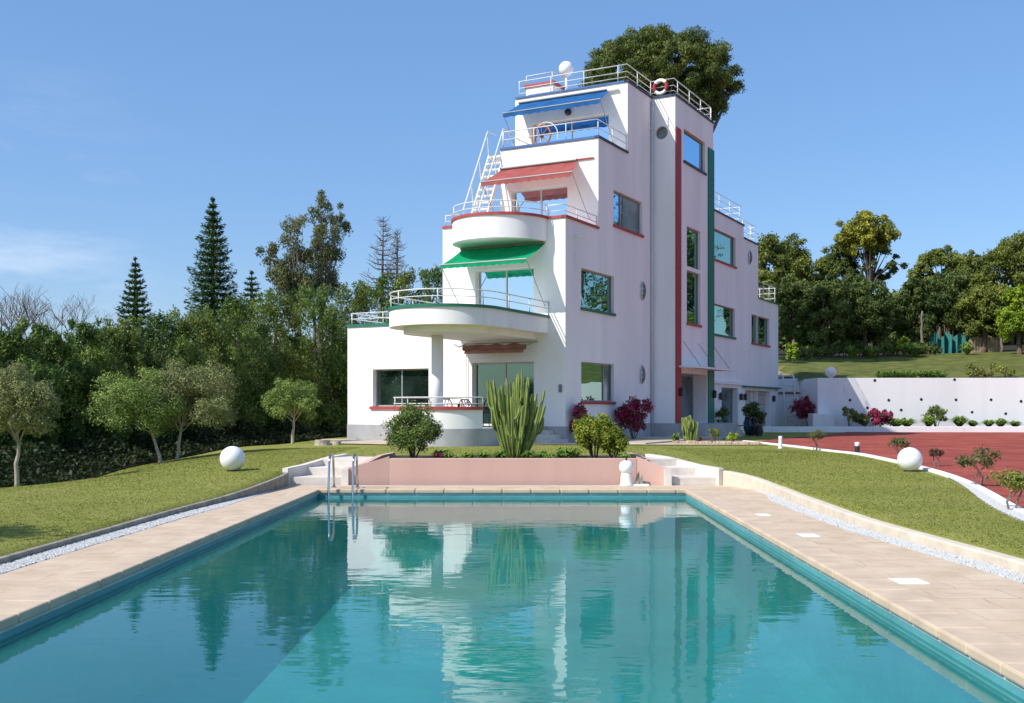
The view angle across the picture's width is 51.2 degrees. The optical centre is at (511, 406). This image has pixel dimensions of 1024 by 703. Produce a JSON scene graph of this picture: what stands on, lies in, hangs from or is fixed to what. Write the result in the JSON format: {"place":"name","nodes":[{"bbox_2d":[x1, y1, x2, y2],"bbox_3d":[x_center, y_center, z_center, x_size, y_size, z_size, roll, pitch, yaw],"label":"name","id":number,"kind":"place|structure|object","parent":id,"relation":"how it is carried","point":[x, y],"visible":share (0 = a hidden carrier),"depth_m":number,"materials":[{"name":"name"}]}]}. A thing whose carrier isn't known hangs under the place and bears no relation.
{"place":"outdoors","nodes":[
{"label":"outdoors","id":0,"kind":"place"},
{"bbox_2d":[2,436,344,487],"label":"hedge soil","id":1,"kind":"structure","parent":0,"point":[181,456],"depth_m":28.66,"materials":[{"name":"brown soil"}]},
{"bbox_2d":[0,323,71,466],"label":"evergreen tree","id":2,"kind":"object","parent":1,"relation":"on","point":[10,341],"visible":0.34,"depth_m":29.42,"materials":[{"name":"green plant"}]},
{"bbox_2d":[14,315,88,454],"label":"evergreen tree","id":3,"kind":"object","parent":1,"relation":"on","point":[53,348],"visible":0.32,"depth_m":30.96,"materials":[{"name":"green plant"}]},
{"bbox_2d":[55,315,132,457],"bbox_3d":[-13.017,-0.017,32.511,3.031,5.513,2.617,0,0,0],"label":"evergreen tree","id":4,"kind":"object","parent":1,"relation":"on","point":[89,337],"visible":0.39,"depth_m":32.19,"materials":[{"name":"green plant"}]},
{"bbox_2d":[93,315,164,450],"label":"evergreen tree","id":5,"kind":"object","parent":1,"relation":"on","point":[130,343],"visible":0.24,"depth_m":34.32,"materials":[{"name":"green plant"}]},
{"bbox_2d":[114,256,158,348],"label":"fir tree","id":6,"kind":"object","parent":1,"relation":"on","point":[134,311],"visible":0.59,"depth_m":49.83,"materials":[{"name":"green plant"}]},
{"bbox_2d":[126,304,210,443],"bbox_3d":[-11.884,-0.244,36.523,3.179,6.505,3.042,0,0,39],"label":"evergreen tree","id":7,"kind":"object","parent":1,"relation":"on","point":[163,332],"visible":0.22,"depth_m":36.30,"materials":[{"name":"green plant"}]},
{"bbox_2d":[166,305,245,436],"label":"evergreen tree","id":8,"kind":"object","parent":1,"relation":"on","point":[205,339],"visible":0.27,"depth_m":38.78,"materials":[{"name":"green plant"}]},
{"bbox_2d":[197,290,287,435],"bbox_3d":[-10.702,-0.652,41.591,3.852,7.822,3.815,0,0,0],"label":"evergreen tree","id":9,"kind":"object","parent":1,"relation":"on","point":[251,409],"visible":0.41,"depth_m":41.22,"materials":[{"name":"green plant"}]},
{"bbox_2d":[238,270,272,330],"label":"fir tree","id":10,"kind":"object","parent":1,"relation":"on","point":[250,289],"visible":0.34,"depth_m":57.88,"materials":[{"name":"green plant"}]},
{"bbox_2d":[229,286,329,429],"bbox_3d":[-9.729,-0.993,44.035,3.959,7.819,3.870,0,0,-30],"label":"evergreen tree","id":11,"kind":"object","parent":1,"relation":"on","point":[294,367],"visible":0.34,"depth_m":43.62,"materials":[{"name":"green plant"}]},
{"bbox_2d":[254,214,317,334],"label":"cypress tree","id":12,"kind":"object","parent":1,"relation":"on","point":[283,281],"visible":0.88,"depth_m":51.52,"materials":[{"name":"green plant"}]},
{"bbox_2d":[278,283,349,432],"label":"evergreen tree","id":13,"kind":"object","parent":1,"relation":"on","point":[335,364],"visible":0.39,"depth_m":45.51,"materials":[{"name":"green plant"}]},
{"bbox_2d":[302,189,352,413],"bbox_3d":[-9.130,-4.541,53.033,2.347,12.446,3.095,0,0,0],"label":"cypress tree","id":14,"kind":"object","parent":1,"relation":"on","point":[328,253],"visible":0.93,"depth_m":52.62,"materials":[{"name":"green plant"}]},
{"bbox_2d":[300,296,374,429],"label":"evergreen tree","id":15,"kind":"object","parent":1,"relation":"on","point":[335,308],"visible":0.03,"depth_m":49.72,"materials":[{"name":"green plant"}]},
{"bbox_2d":[311,281,384,428],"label":"evergreen tree","id":16,"kind":"object","parent":1,"relation":"on","point":[360,301],"visible":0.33,"depth_m":46.61,"materials":[{"name":"green plant"}]},
{"bbox_2d":[346,272,402,353],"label":"evergreen tree","id":17,"kind":"object","parent":1,"relation":"on","point":[382,281],"visible":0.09,"depth_m":49.77,"materials":[{"name":"green plant"}]},
{"bbox_2d":[356,215,402,321],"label":"dead conifer","id":18,"kind":"object","parent":1,"relation":"on","point":[377,249],"visible":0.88,"depth_m":55.94,"materials":[{"name":"plant"}]},
{"bbox_2d":[384,228,414,300],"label":"dead conifer","id":19,"kind":"object","parent":1,"relation":"on","point":[397,246],"visible":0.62,"depth_m":56.95,"materials":[{"name":"plant"}]},
{"bbox_2d":[379,266,429,309],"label":"evergreen tree","id":20,"kind":"object","parent":1,"relation":"on","point":[404,279],"visible":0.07,"depth_m":51.90,"materials":[{"name":"green plant"}]},
{"bbox_2d":[314,439,393,443],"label":"stone path","id":21,"kind":"structure","parent":0,"point":[346,441],"depth_m":35.87,"materials":[{"name":"beige stone"}]},
{"bbox_2d":[0,512,969,702],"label":"pool water","id":22,"kind":"structure","parent":0,"point":[525,615],"depth_m":12.20,"materials":[{"name":"teal liquid"}]},
{"bbox_2d":[0,495,1023,702],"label":"pool wall","id":23,"kind":"structure","parent":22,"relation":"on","point":[966,685],"depth_m":9.11,"materials":[{"name":"teal tile"}]},
{"bbox_2d":[0,494,1023,702],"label":"pool waterline","id":24,"kind":"object","parent":23,"relation":"attached to","point":[865,608],"visible":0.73,"depth_m":9.31,"materials":[{"name":"teal tile"}]},
{"bbox_2d":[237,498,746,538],"bbox_3d":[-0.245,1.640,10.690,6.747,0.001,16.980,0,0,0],"label":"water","id":25,"kind":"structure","parent":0,"point":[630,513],"depth_m":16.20,"materials":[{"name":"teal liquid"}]},
{"bbox_2d":[0,432,1023,558],"bbox_3d":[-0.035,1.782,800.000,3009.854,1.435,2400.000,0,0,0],"label":"ground","id":26,"kind":"structure","parent":0,"point":[690,456],"depth_m":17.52,"materials":[{"name":"green plant"}]},
{"bbox_2d":[0,282,53,338],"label":"bare tree","id":27,"kind":"object","parent":26,"relation":"on","point":[24,306],"visible":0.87,"depth_m":60.63,"materials":[{"name":"plant"}]},
{"bbox_2d":[0,360,61,486],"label":"lawn tree","id":28,"kind":"object","parent":26,"relation":"on","point":[20,394],"visible":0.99,"depth_m":21.36,"materials":[{"name":"green plant"}]},
{"bbox_2d":[2,293,113,346],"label":"bare tree","id":29,"kind":"object","parent":26,"relation":"on","point":[71,315],"visible":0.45,"depth_m":64.28,"materials":[{"name":"plant"}]},
{"bbox_2d":[77,366,190,462],"bbox_3d":[-9.856,0.271,28.014,2.861,2.682,2.407,0,0,0],"label":"lawn tree","id":30,"kind":"object","parent":26,"relation":"on","point":[128,398],"visible":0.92,"depth_m":27.57,"materials":[{"name":"green plant"}]},
{"bbox_2d":[0,472,288,563],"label":"lawn kerb","id":31,"kind":"structure","parent":26,"relation":"on","point":[279,482],"depth_m":14.19,"materials":[{"name":"white concrete"}]},
{"bbox_2d":[0,485,309,601],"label":"deck","id":32,"kind":"structure","parent":26,"relation":"on","point":[16,582],"depth_m":11.11,"materials":[{"name":"beige stone"}]},
{"bbox_2d":[0,416,346,487],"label":"ground ivy","id":33,"kind":"object","parent":26,"relation":"on","point":[68,465],"visible":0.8,"depth_m":29.92,"materials":[{"name":"green plant"}]},
{"bbox_2d":[138,356,242,460],"bbox_3d":[-8.688,0.087,28.666,2.882,2.932,2.565,0,0,0],"label":"lawn tree","id":34,"kind":"object","parent":26,"relation":"on","point":[202,396],"visible":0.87,"depth_m":28.43,"materials":[{"name":"green plant"}]},
{"bbox_2d":[181,196,239,338],"bbox_3d":[-16.792,-4.900,60.029,4.294,13.815,4.130,0,0,0],"label":"araucaria","id":35,"kind":"object","parent":26,"relation":"on","point":[212,285],"visible":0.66,"depth_m":59.65,"materials":[{"name":"green plant"}]},
{"bbox_2d":[220,446,244,471],"bbox_3d":[-5.495,1.036,21.000,0.490,0.510,0.490,0,0,0],"label":"globe lamp","id":36,"kind":"object","parent":26,"relation":"on","point":[232,458],"visible":0.99,"depth_m":20.83,"materials":[{"name":"plastic"}]},
{"bbox_2d":[260,378,322,443],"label":"lawn tree","id":37,"kind":"object","parent":26,"relation":"on","point":[292,398],"visible":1,"depth_m":36.01,"materials":[{"name":"green plant"}]},
{"bbox_2d":[282,452,394,484],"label":"garden steps","id":38,"kind":"structure","parent":26,"relation":"on","point":[314,472],"depth_m":20.93,"materials":[{"name":"white concrete"}]},
{"bbox_2d":[410,264,442,303],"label":"evergreen tree","id":39,"kind":"object","parent":26,"relation":"on","point":[436,274],"visible":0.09,"depth_m":54.80,"materials":[{"name":"green plant"}]},
{"bbox_2d":[305,485,699,493],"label":"deck","id":40,"kind":"structure","parent":26,"relation":"on","point":[497,486],"depth_m":19.99,"materials":[{"name":"beige stone"}]},
{"bbox_2d":[327,453,359,552],"bbox_3d":[-3.055,1.724,19.320,0.530,1.751,0.700,0,0,0],"label":"pool ladder","id":41,"kind":"object","parent":40,"relation":"attached to","point":[352,494],"visible":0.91,"depth_m":19.05,"materials":[{"name":"metal"}]},
{"bbox_2d":[0,488,1023,687],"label":"pool coping","id":42,"kind":"object","parent":40,"relation":"on","point":[996,651],"visible":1,"depth_m":9.62,"materials":[{"name":"stone"}]},
{"bbox_2d":[619,456,633,485],"bbox_3d":[2.158,1.213,20.150,0.280,0.574,0.280,0,0,0],"label":"pool fountain","id":43,"kind":"object","parent":40,"relation":"on","point":[626,467],"visible":1,"depth_m":20.05,"materials":[{"name":"white paint"}]},
{"bbox_2d":[349,455,663,484],"bbox_3d":[-0.110,1.255,21.480,6.020,0.590,2.280,0,0,0],"label":"planter","id":44,"kind":"object","parent":26,"relation":"on","point":[490,470],"visible":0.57,"depth_m":20.50,"materials":[{"name":"concrete"}]},
{"bbox_2d":[379,400,443,457],"bbox_3d":[-2.003,0.484,21.415,1.282,1.230,1.204,0,0,0],"label":"round shrub","id":45,"kind":"object","parent":44,"relation":"on","point":[413,430],"visible":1,"depth_m":21.17,"materials":[{"name":"green plant"}]},
{"bbox_2d":[486,370,545,457],"bbox_3d":[0.079,0.184,21.529,1.205,1.839,1.037,0,0,0],"label":"candelabra cactus","id":46,"kind":"object","parent":44,"relation":"on","point":[513,424],"visible":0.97,"depth_m":21.35,"materials":[{"name":"green plant"}]},
{"bbox_2d":[571,412,616,457],"bbox_3d":[1.659,0.603,21.393,0.926,0.989,0.963,0,0,0],"label":"round shrub","id":47,"kind":"object","parent":44,"relation":"on","point":[588,431],"visible":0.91,"depth_m":21.18,"materials":[{"name":"green plant"}]},
{"bbox_2d":[598,426,629,457],"bbox_3d":[2.025,0.738,21.195,0.646,0.714,0.598,0,0,-11],"label":"round shrub","id":48,"kind":"object","parent":44,"relation":"on","point":[620,440],"visible":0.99,"depth_m":21.06,"materials":[{"name":"green plant"}]},
{"bbox_2d":[0,476,1023,582],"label":"gravel","id":49,"kind":"structure","parent":26,"relation":"on","point":[22,562],"depth_m":12.34,"materials":[{"name":"white gravel"}]},
{"bbox_2d":[347,64,780,446],"bbox_3d":[4.096,-5.633,44.738,11.200,14.166,31.710,0,0,28],"label":"villa","id":50,"kind":"object","parent":26,"relation":"on","point":[604,259],"visible":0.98,"depth_m":37.74,"materials":[{"name":"white paint"}]},
{"bbox_2d":[376,369,428,405],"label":"window","id":51,"kind":"structure","parent":50,"relation":"in","point":[390,383],"depth_m":37.23,"materials":[{"name":"clear glass"}]},
{"bbox_2d":[475,362,533,425],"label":"window","id":52,"kind":"structure","parent":50,"relation":"in","point":[498,372],"depth_m":35.39,"materials":[{"name":"clear glass"}]},
{"bbox_2d":[478,267,533,311],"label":"window","id":53,"kind":"structure","parent":50,"relation":"in","point":[520,281],"depth_m":35.21,"materials":[{"name":"clear glass"}]},
{"bbox_2d":[514,186,566,215],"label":"window","id":54,"kind":"structure","parent":50,"relation":"in","point":[555,195],"depth_m":37.50,"materials":[{"name":"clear glass"}]},
{"bbox_2d":[534,114,608,142],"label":"window","id":55,"kind":"structure","parent":50,"relation":"in","point":[593,123],"depth_m":39.76,"materials":[{"name":"blue glass"}]},
{"bbox_2d":[580,362,615,403],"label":"window","id":56,"kind":"structure","parent":50,"relation":"in","point":[595,377],"depth_m":36.40,"materials":[{"name":"clear glass"}]},
{"bbox_2d":[580,269,615,315],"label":"window","id":57,"kind":"structure","parent":50,"relation":"in","point":[595,287],"depth_m":36.40,"materials":[{"name":"teal glass"}]},
{"bbox_2d":[613,191,643,237],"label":"window","id":58,"kind":"structure","parent":50,"relation":"in","point":[626,210],"depth_m":38.83,"materials":[{"name":"grey glass"}]},
{"bbox_2d":[681,374,692,422],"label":"door","id":59,"kind":"structure","parent":50,"relation":"in","point":[686,380],"depth_m":43.31,"materials":[{"name":"grey glass"}]},
{"bbox_2d":[687,227,697,269],"bbox_3d":[7.064,-6.225,42.207,0.834,1.550,1.484,0,0,0],"label":"window","id":60,"kind":"structure","parent":50,"relation":"in","point":[692,236],"depth_m":42.42,"materials":[{"name":"teal glass"}]},
{"bbox_2d":[686,271,701,327],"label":"window","id":61,"kind":"structure","parent":50,"relation":"in","point":[692,278],"depth_m":42.42,"materials":[{"name":"teal glass"}]},
{"bbox_2d":[683,131,706,175],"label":"window","id":62,"kind":"structure","parent":50,"relation":"in","point":[693,148],"depth_m":42.47,"materials":[{"name":"blue glass"}]},
{"bbox_2d":[714,229,736,268],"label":"window","id":63,"kind":"structure","parent":50,"relation":"in","point":[723,244],"depth_m":49.12,"materials":[{"name":"teal glass"}]},
{"bbox_2d":[714,304,736,339],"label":"window","id":64,"kind":"structure","parent":50,"relation":"in","point":[723,316],"depth_m":49.12,"materials":[{"name":"teal glass"}]},
{"bbox_2d":[721,388,732,422],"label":"door","id":65,"kind":"structure","parent":50,"relation":"in","point":[727,401],"depth_m":50.31,"materials":[{"name":"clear glass"}]},
{"bbox_2d":[745,391,765,426],"bbox_3d":[12.158,0.231,53.867,0.060,1.998,4.500,0,0,28],"label":"door","id":66,"kind":"structure","parent":50,"relation":"in","point":[761,395],"depth_m":54.98,"materials":[{"name":"grey glass"}]},
{"bbox_2d":[751,315,770,347],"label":"window","id":67,"kind":"structure","parent":50,"relation":"in","point":[762,322],"depth_m":54.65,"materials":[{"name":"teal glass"}]},
{"bbox_2d":[569,402,590,431],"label":"bougainvillea","id":68,"kind":"object","parent":26,"relation":"on","point":[578,411],"visible":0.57,"depth_m":34.01,"materials":[{"name":"purple plant"}]},
{"bbox_2d":[613,395,653,438],"bbox_3d":[4.272,0.373,37.226,1.463,1.532,1.311,0,0,0],"label":"bougainvillea","id":69,"kind":"object","parent":26,"relation":"on","point":[629,414],"visible":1,"depth_m":37.04,"materials":[{"name":"purple plant"}]},
{"bbox_2d":[577,23,747,132],"bbox_3d":[8.666,-11.542,61.880,10.170,21.095,8.396,0,0,0],"label":"umbrella pine","id":70,"kind":"object","parent":26,"relation":"on","point":[651,50],"visible":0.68,"depth_m":59.59,"materials":[{"name":"green plant"}]},
{"bbox_2d":[627,453,723,485],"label":"garden steps","id":71,"kind":"structure","parent":26,"relation":"on","point":[677,471],"depth_m":20.67,"materials":[{"name":"white concrete"}]},
{"bbox_2d":[681,415,697,440],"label":"column cactus","id":72,"kind":"object","parent":26,"relation":"on","point":[689,428],"depth_m":34.46,"materials":[{"name":"green plant"}]},
{"bbox_2d":[672,440,761,444],"bbox_3d":[6.460,1.178,33.817,2.847,0.198,0.260,0,0,21],"label":"rock edging","id":73,"kind":"object","parent":26,"relation":"on","point":[719,442],"visible":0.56,"depth_m":33.74,"materials":[{"name":"beige stone"}]},
{"bbox_2d":[741,400,760,435],"bbox_3d":[10.228,0.489,45.598,0.836,1.502,1.025,0,0,0],"label":"potted plant","id":74,"kind":"object","parent":26,"relation":"on","point":[746,410],"visible":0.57,"depth_m":45.40,"materials":[{"name":"green plant"}]},
{"bbox_2d":[749,408,766,435],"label":"potted plant","id":75,"kind":"object","parent":26,"relation":"on","point":[758,415],"visible":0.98,"depth_m":44.86,"materials":[{"name":"plant"}]},
{"bbox_2d":[778,378,815,426],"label":"back wall","id":76,"kind":"structure","parent":26,"relation":"on","point":[804,388],"depth_m":58.50,"materials":[{"name":"white paint"}]},
{"bbox_2d":[788,395,815,425],"bbox_3d":[15.656,0.212,56.153,1.763,1.614,1.886,0,0,-21],"label":"bougainvillea","id":77,"kind":"object","parent":26,"relation":"on","point":[803,408],"visible":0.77,"depth_m":55.85,"materials":[{"name":"purple plant"}]},
{"bbox_2d":[695,485,1023,644],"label":"deck","id":78,"kind":"structure","parent":26,"relation":"on","point":[992,601],"depth_m":9.82,"materials":[{"name":"beige stone"}]},
{"bbox_2d":[723,471,1023,573],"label":"lawn kerb","id":79,"kind":"structure","parent":26,"relation":"on","point":[755,483],"depth_m":12.82,"materials":[{"name":"white concrete"}]},
{"bbox_2d":[743,440,1023,513],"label":"driveway kerb","id":80,"kind":"structure","parent":26,"relation":"on","point":[997,497],"depth_m":19.81,"materials":[{"name":"white concrete"}]},
{"bbox_2d":[763,427,1023,431],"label":"bed kerb","id":81,"kind":"structure","parent":26,"relation":"on","point":[896,429],"depth_m":52.80,"materials":[{"name":"concrete"}]},
{"bbox_2d":[864,408,894,426],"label":"bougainvillea","id":82,"kind":"object","parent":81,"relation":"on","point":[884,416],"visible":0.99,"depth_m":53.46,"materials":[{"name":"pink plant"}]},
{"bbox_2d":[923,404,947,426],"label":"shrub","id":83,"kind":"object","parent":81,"relation":"on","point":[940,413],"visible":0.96,"depth_m":53.42,"materials":[{"name":"green plant"}]},
{"bbox_2d":[897,447,922,471],"bbox_3d":[7.750,1.043,20.800,0.470,0.490,0.470,0,0,0],"label":"globe lamp","id":84,"kind":"object","parent":26,"relation":"on","point":[909,459],"visible":0.98,"depth_m":20.64,"materials":[{"name":"plastic"}]},
{"bbox_2d":[808,378,1023,426],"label":"retaining wall","id":85,"kind":"structure","parent":26,"relation":"on","point":[978,400],"depth_m":55.00,"materials":[{"name":"paint"}]},
{"bbox_2d":[949,478,1023,521],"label":"gravel border","id":86,"kind":"object","parent":26,"relation":"on","point":[993,507],"visible":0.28,"depth_m":13.94,"materials":[{"name":"grey gravel"}]},
{"bbox_2d":[985,467,1023,509],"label":"kerb shrub","id":87,"kind":"object","parent":86,"relation":"on","point":[1015,480],"visible":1,"depth_m":13.61,"materials":[{"name":"green plant"}]},
{"bbox_2d":[0,0,1023,359],"label":"sky","id":88,"kind":"structure","parent":0,"point":[121,121],"materials":[{"name":"blue"}]},
{"bbox_2d":[536,441,768,444],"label":"paved path","id":89,"kind":"structure","parent":0,"point":[669,443],"depth_m":33.09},
{"bbox_2d":[758,432,1023,507],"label":"driveway","id":90,"kind":"structure","parent":0,"point":[1008,445],"depth_m":32.98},
{"bbox_2d":[954,445,1001,485],"bbox_3d":[7.477,0.972,17.123,0.591,0.713,0.609,0,0,-35],"label":"kerb shrub","id":91,"kind":"object","parent":90,"relation":"on","point":[964,461],"visible":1,"depth_m":17.09,"materials":[{"name":"green plant"}]},
{"bbox_2d":[778,350,1023,379],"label":"lawn","id":92,"kind":"structure","parent":0,"point":[953,364],"depth_m":64.32,"materials":[{"name":"green plant"}]},
{"bbox_2d":[757,231,796,321],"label":"hillside tree","id":93,"kind":"object","parent":92,"relation":"on","point":[770,247],"visible":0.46,"depth_m":79.01,"materials":[{"name":"green plant"}]},
{"bbox_2d":[764,273,814,356],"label":"hillside tree","id":94,"kind":"object","parent":92,"relation":"on","point":[788,292],"visible":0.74,"depth_m":73.11,"materials":[{"name":"green plant"}]},
{"bbox_2d":[812,246,829,303],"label":"hillside tree","id":95,"kind":"object","parent":92,"relation":"on","point":[819,265],"visible":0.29,"depth_m":87.55,"materials":[{"name":"green plant"}]},
{"bbox_2d":[792,280,853,356],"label":"hillside tree","id":96,"kind":"object","parent":92,"relation":"on","point":[835,310],"visible":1,"depth_m":72.38,"materials":[{"name":"green plant"}]},
{"bbox_2d":[830,271,899,355],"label":"hillside tree","id":97,"kind":"object","parent":92,"relation":"on","point":[870,319],"visible":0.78,"depth_m":73.07,"materials":[{"name":"green plant"}]},
{"bbox_2d":[833,209,908,345],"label":"golden tree","id":98,"kind":"object","parent":92,"relation":"on","point":[867,233],"visible":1,"depth_m":81.22,"materials":[{"name":"green plant"}]},
{"bbox_2d":[888,276,937,343],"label":"hillside tree","id":99,"kind":"object","parent":92,"relation":"on","point":[903,321],"visible":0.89,"depth_m":75.42,"materials":[{"name":"green plant"}]},
{"bbox_2d":[928,325,972,353],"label":"tarp fence","id":100,"kind":"object","parent":92,"relation":"on","point":[949,343],"visible":0.62,"depth_m":75.03,"materials":[{"name":"teal fabric"}]},
{"bbox_2d":[954,273,1007,351],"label":"hillside tree","id":101,"kind":"object","parent":92,"relation":"on","point":[989,293],"visible":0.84,"depth_m":73.46,"materials":[{"name":"green plant"}]},
{"bbox_2d":[969,335,1000,352],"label":"stone wall","id":102,"kind":"structure","parent":92,"relation":"on","point":[993,344],"depth_m":74.00,"materials":[{"name":"beige stone"}]},
{"bbox_2d":[993,284,1023,353],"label":"hillside tree","id":103,"kind":"object","parent":92,"relation":"on","point":[1009,326],"visible":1,"depth_m":68.71,"materials":[{"name":"green plant"}]},
{"bbox_2d":[778,333,1023,355],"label":"hillside","id":104,"kind":"structure","parent":0,"point":[1008,347],"depth_m":82.23,"materials":[{"name":"green plant"}]},
{"bbox_2d":[780,233,820,346],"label":"hillside tree","id":105,"kind":"object","parent":104,"relation":"on","point":[803,267],"visible":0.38,"depth_m":85.42,"materials":[{"name":"green plant"}]},
{"bbox_2d":[821,243,863,346],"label":"hillside tree","id":106,"kind":"object","parent":104,"relation":"on","point":[836,265],"visible":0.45,"depth_m":83.45,"materials":[{"name":"green plant"}]},
{"bbox_2d":[778,289,1023,350],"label":"undergrowth","id":107,"kind":"object","parent":104,"relation":"on","point":[782,344],"visible":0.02,"depth_m":91.68,"materials":[{"name":"green plant"}]},
{"bbox_2d":[906,244,960,337],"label":"hillside tree","id":108,"kind":"object","parent":104,"relation":"on","point":[927,262],"visible":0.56,"depth_m":89.30,"materials":[{"name":"green plant"}]},
{"bbox_2d":[905,268,986,335],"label":"hillside tree","id":109,"kind":"object","parent":104,"relation":"on","point":[947,289],"visible":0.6,"depth_m":75.21,"materials":[{"name":"green plant"}]},
{"bbox_2d":[948,249,994,282],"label":"hillside tree","id":110,"kind":"object","parent":104,"relation":"on","point":[972,263],"visible":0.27,"depth_m":87.28,"materials":[{"name":"green plant"}]},
{"bbox_2d":[970,229,1023,344],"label":"hillside tree","id":111,"kind":"object","parent":104,"relation":"on","point":[1006,256],"visible":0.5,"depth_m":88.72,"materials":[{"name":"green plant"}]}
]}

